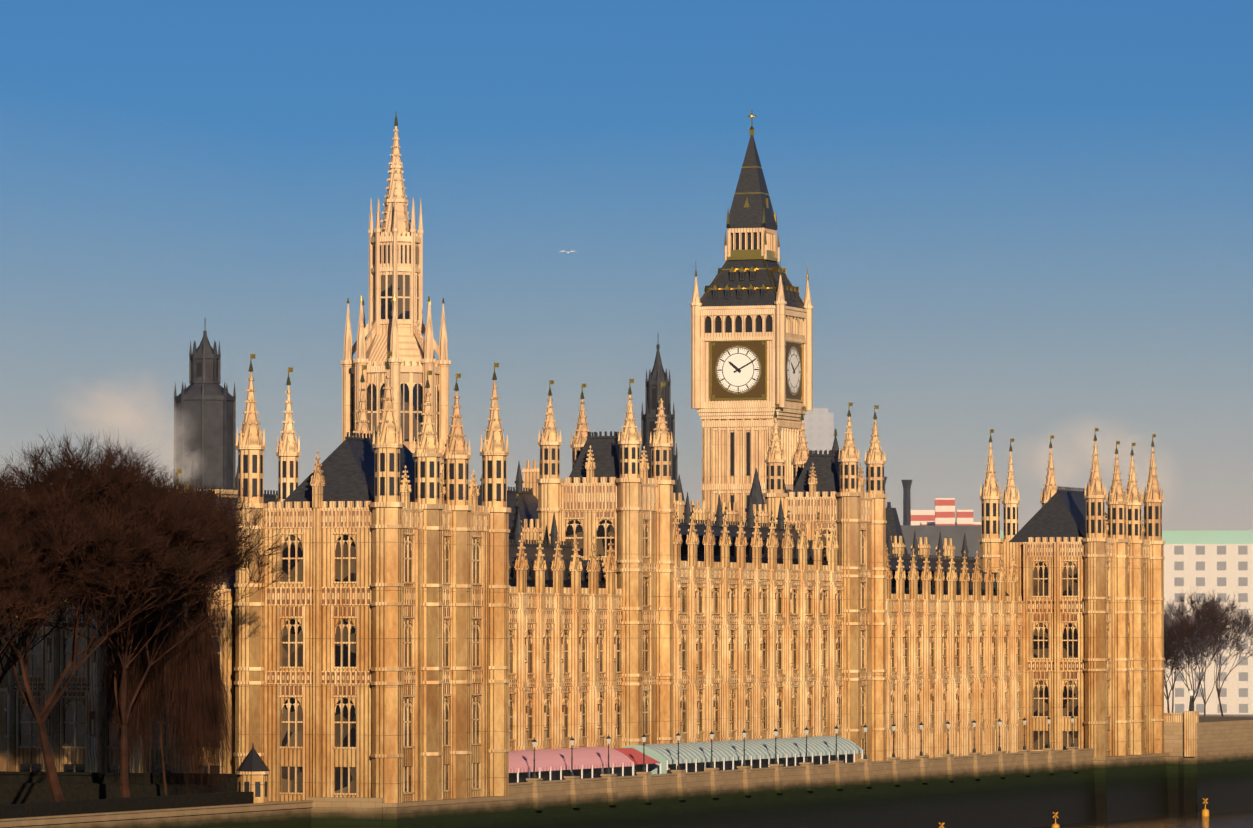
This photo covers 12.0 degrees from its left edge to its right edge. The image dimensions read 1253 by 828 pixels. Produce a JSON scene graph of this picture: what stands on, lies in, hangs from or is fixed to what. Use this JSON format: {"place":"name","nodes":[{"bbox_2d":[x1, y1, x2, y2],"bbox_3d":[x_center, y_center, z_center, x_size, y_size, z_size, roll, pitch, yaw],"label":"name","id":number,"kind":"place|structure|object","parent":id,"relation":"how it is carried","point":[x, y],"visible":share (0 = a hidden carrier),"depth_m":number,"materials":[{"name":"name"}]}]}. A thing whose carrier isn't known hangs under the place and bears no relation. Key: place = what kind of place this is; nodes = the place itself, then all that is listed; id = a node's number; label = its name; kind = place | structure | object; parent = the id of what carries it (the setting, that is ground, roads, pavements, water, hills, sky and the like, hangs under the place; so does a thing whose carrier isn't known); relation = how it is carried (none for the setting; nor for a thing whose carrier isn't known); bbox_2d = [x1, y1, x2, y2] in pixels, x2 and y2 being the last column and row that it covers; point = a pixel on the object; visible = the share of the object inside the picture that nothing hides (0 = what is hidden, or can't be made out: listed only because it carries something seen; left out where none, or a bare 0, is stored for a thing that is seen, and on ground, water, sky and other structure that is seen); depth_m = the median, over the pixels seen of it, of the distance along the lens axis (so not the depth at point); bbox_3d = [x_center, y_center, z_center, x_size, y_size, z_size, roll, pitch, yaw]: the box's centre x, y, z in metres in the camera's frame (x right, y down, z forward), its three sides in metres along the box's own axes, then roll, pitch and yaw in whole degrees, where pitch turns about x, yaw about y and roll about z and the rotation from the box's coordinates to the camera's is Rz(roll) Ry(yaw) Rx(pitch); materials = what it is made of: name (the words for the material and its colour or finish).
{"place":"outdoors","nodes":[
{"label":"outdoors","id":0,"kind":"place"},
{"bbox_2d":[341,111,450,465],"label":"central tower","id":1,"kind":"structure","parent":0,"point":[396,326],"depth_m":739.01,"materials":[{"name":"stone"}]},
{"bbox_2d":[0,714,1252,827],"bbox_3d":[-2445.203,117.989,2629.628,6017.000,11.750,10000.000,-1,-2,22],"label":"embankment","id":2,"kind":"structure","parent":0,"point":[1022,788],"depth_m":702.89,"materials":[{"name":"brown stone"}]},
{"bbox_2d":[0,556,43,625],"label":"plane tree","id":3,"kind":"object","parent":2,"relation":"on","point":[8,602],"visible":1,"depth_m":540.72,"materials":[{"name":"brown plant"}]},
{"bbox_2d":[0,583,111,683],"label":"plane tree","id":4,"kind":"object","parent":2,"relation":"on","point":[8,664],"visible":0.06,"depth_m":580.50,"materials":[{"name":"brown plant"}]},
{"bbox_2d":[0,468,136,655],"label":"plane tree","id":5,"kind":"object","parent":2,"relation":"on","point":[23,573],"visible":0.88,"depth_m":549.83,"materials":[{"name":"brown plant"}]},
{"bbox_2d":[0,424,237,801],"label":"plane tree","id":6,"kind":"object","parent":2,"relation":"on","point":[131,521],"visible":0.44,"depth_m":556.20,"materials":[{"name":"brown plant"}]},
{"bbox_2d":[0,744,270,818],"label":"garden edge","id":7,"kind":"object","parent":2,"relation":"on","point":[25,794],"visible":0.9,"depth_m":590.48,"materials":[{"name":"brown stone"}]},
{"bbox_2d":[5,464,294,797],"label":"plane tree","id":8,"kind":"object","parent":2,"relation":"on","point":[123,710],"visible":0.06,"depth_m":575.12,"materials":[{"name":"brown plant"}]},
{"bbox_2d":[86,573,245,802],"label":"weeping tree","id":9,"kind":"object","parent":2,"relation":"on","point":[189,669],"visible":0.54,"depth_m":582.56,"materials":[{"name":"brown plant"}]},
{"bbox_2d":[0,429,908,773],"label":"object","id":10,"kind":"structure","parent":2,"relation":"on","point":[74,727],"depth_m":609.80,"materials":[{"name":"stone"}]},
{"bbox_2d":[174,318,237,497],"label":"tower","id":11,"kind":"structure","parent":10,"relation":"on","point":[207,398],"depth_m":683.89,"materials":[{"name":"stone"}]},
{"bbox_2d":[640,344,677,492],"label":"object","id":12,"kind":"object","parent":10,"relation":"on","point":[657,376],"visible":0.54,"depth_m":777.54,"materials":[{"name":"stone"}]},
{"bbox_2d":[233,351,1164,802],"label":"palace building","id":13,"kind":"structure","parent":2,"relation":"on","point":[415,627],"depth_m":687.75,"materials":[{"name":"stone"}]},
{"bbox_2d":[690,110,813,525],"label":"clock tower","id":14,"kind":"structure","parent":2,"relation":"on","point":[751,338],"depth_m":893.50,"materials":[{"name":"stone"}]},
{"bbox_2d":[509,715,1073,782],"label":"terrace furniture","id":15,"kind":"object","parent":2,"relation":"on","point":[581,762],"visible":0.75,"depth_m":678.83,"materials":[{"name":"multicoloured fabric"}]},
{"bbox_2d":[1164,627,1185,677],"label":"embankment tree","id":16,"kind":"object","parent":2,"relation":"on","point":[1167,658],"depth_m":946.31,"materials":[{"name":"brown plant"}]},
{"bbox_2d":[1164,596,1194,712],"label":"embankment tree","id":17,"kind":"object","parent":2,"relation":"on","point":[1182,605],"depth_m":1073.67,"materials":[{"name":"brown plant"}]},
{"bbox_2d":[1164,613,1218,712],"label":"embankment tree","id":18,"kind":"object","parent":2,"relation":"on","point":[1165,628],"depth_m":986.33,"materials":[{"name":"brown plant"}]},
{"bbox_2d":[1164,605,1226,697],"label":"embankment tree","id":19,"kind":"object","parent":2,"relation":"on","point":[1194,691],"depth_m":1053.38,"materials":[{"name":"brown plant"}]},
{"bbox_2d":[1164,587,1234,710],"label":"embankment tree","id":20,"kind":"object","parent":2,"relation":"on","point":[1183,627],"depth_m":934.00,"materials":[{"name":"brown plant"}]},
{"bbox_2d":[1167,629,1246,715],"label":"embankment tree","id":21,"kind":"object","parent":2,"relation":"on","point":[1196,650],"depth_m":994.88,"materials":[{"name":"brown plant"}]},
{"bbox_2d":[1188,589,1252,715],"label":"embankment tree","id":22,"kind":"object","parent":2,"relation":"on","point":[1237,630],"depth_m":965.18,"materials":[{"name":"brown plant"}]},
{"bbox_2d":[0,0,1252,716],"label":"sky","id":23,"kind":"structure","parent":0,"point":[1028,222],"materials":[{"name":"blue"}]},
{"bbox_2d":[803,408,1252,814],"bbox_3d":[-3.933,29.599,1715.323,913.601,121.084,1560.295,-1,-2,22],"label":"city","id":24,"kind":"structure","parent":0,"point":[1216,752],"depth_m":1010.77,"materials":[{"name":"white concrete"}]},
{"bbox_2d":[1031,809,1252,827],"bbox_3d":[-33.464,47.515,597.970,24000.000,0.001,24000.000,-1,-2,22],"label":"thames","id":25,"kind":"structure","parent":0,"point":[1239,819],"depth_m":807.67,"materials":[{"name":"brown liquid"}]},
{"bbox_2d":[939,798,1208,827],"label":"buoys","id":26,"kind":"object","parent":25,"relation":"on","point":[1205,811],"visible":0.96,"depth_m":773.56,"materials":[{"name":"yellow metal"}]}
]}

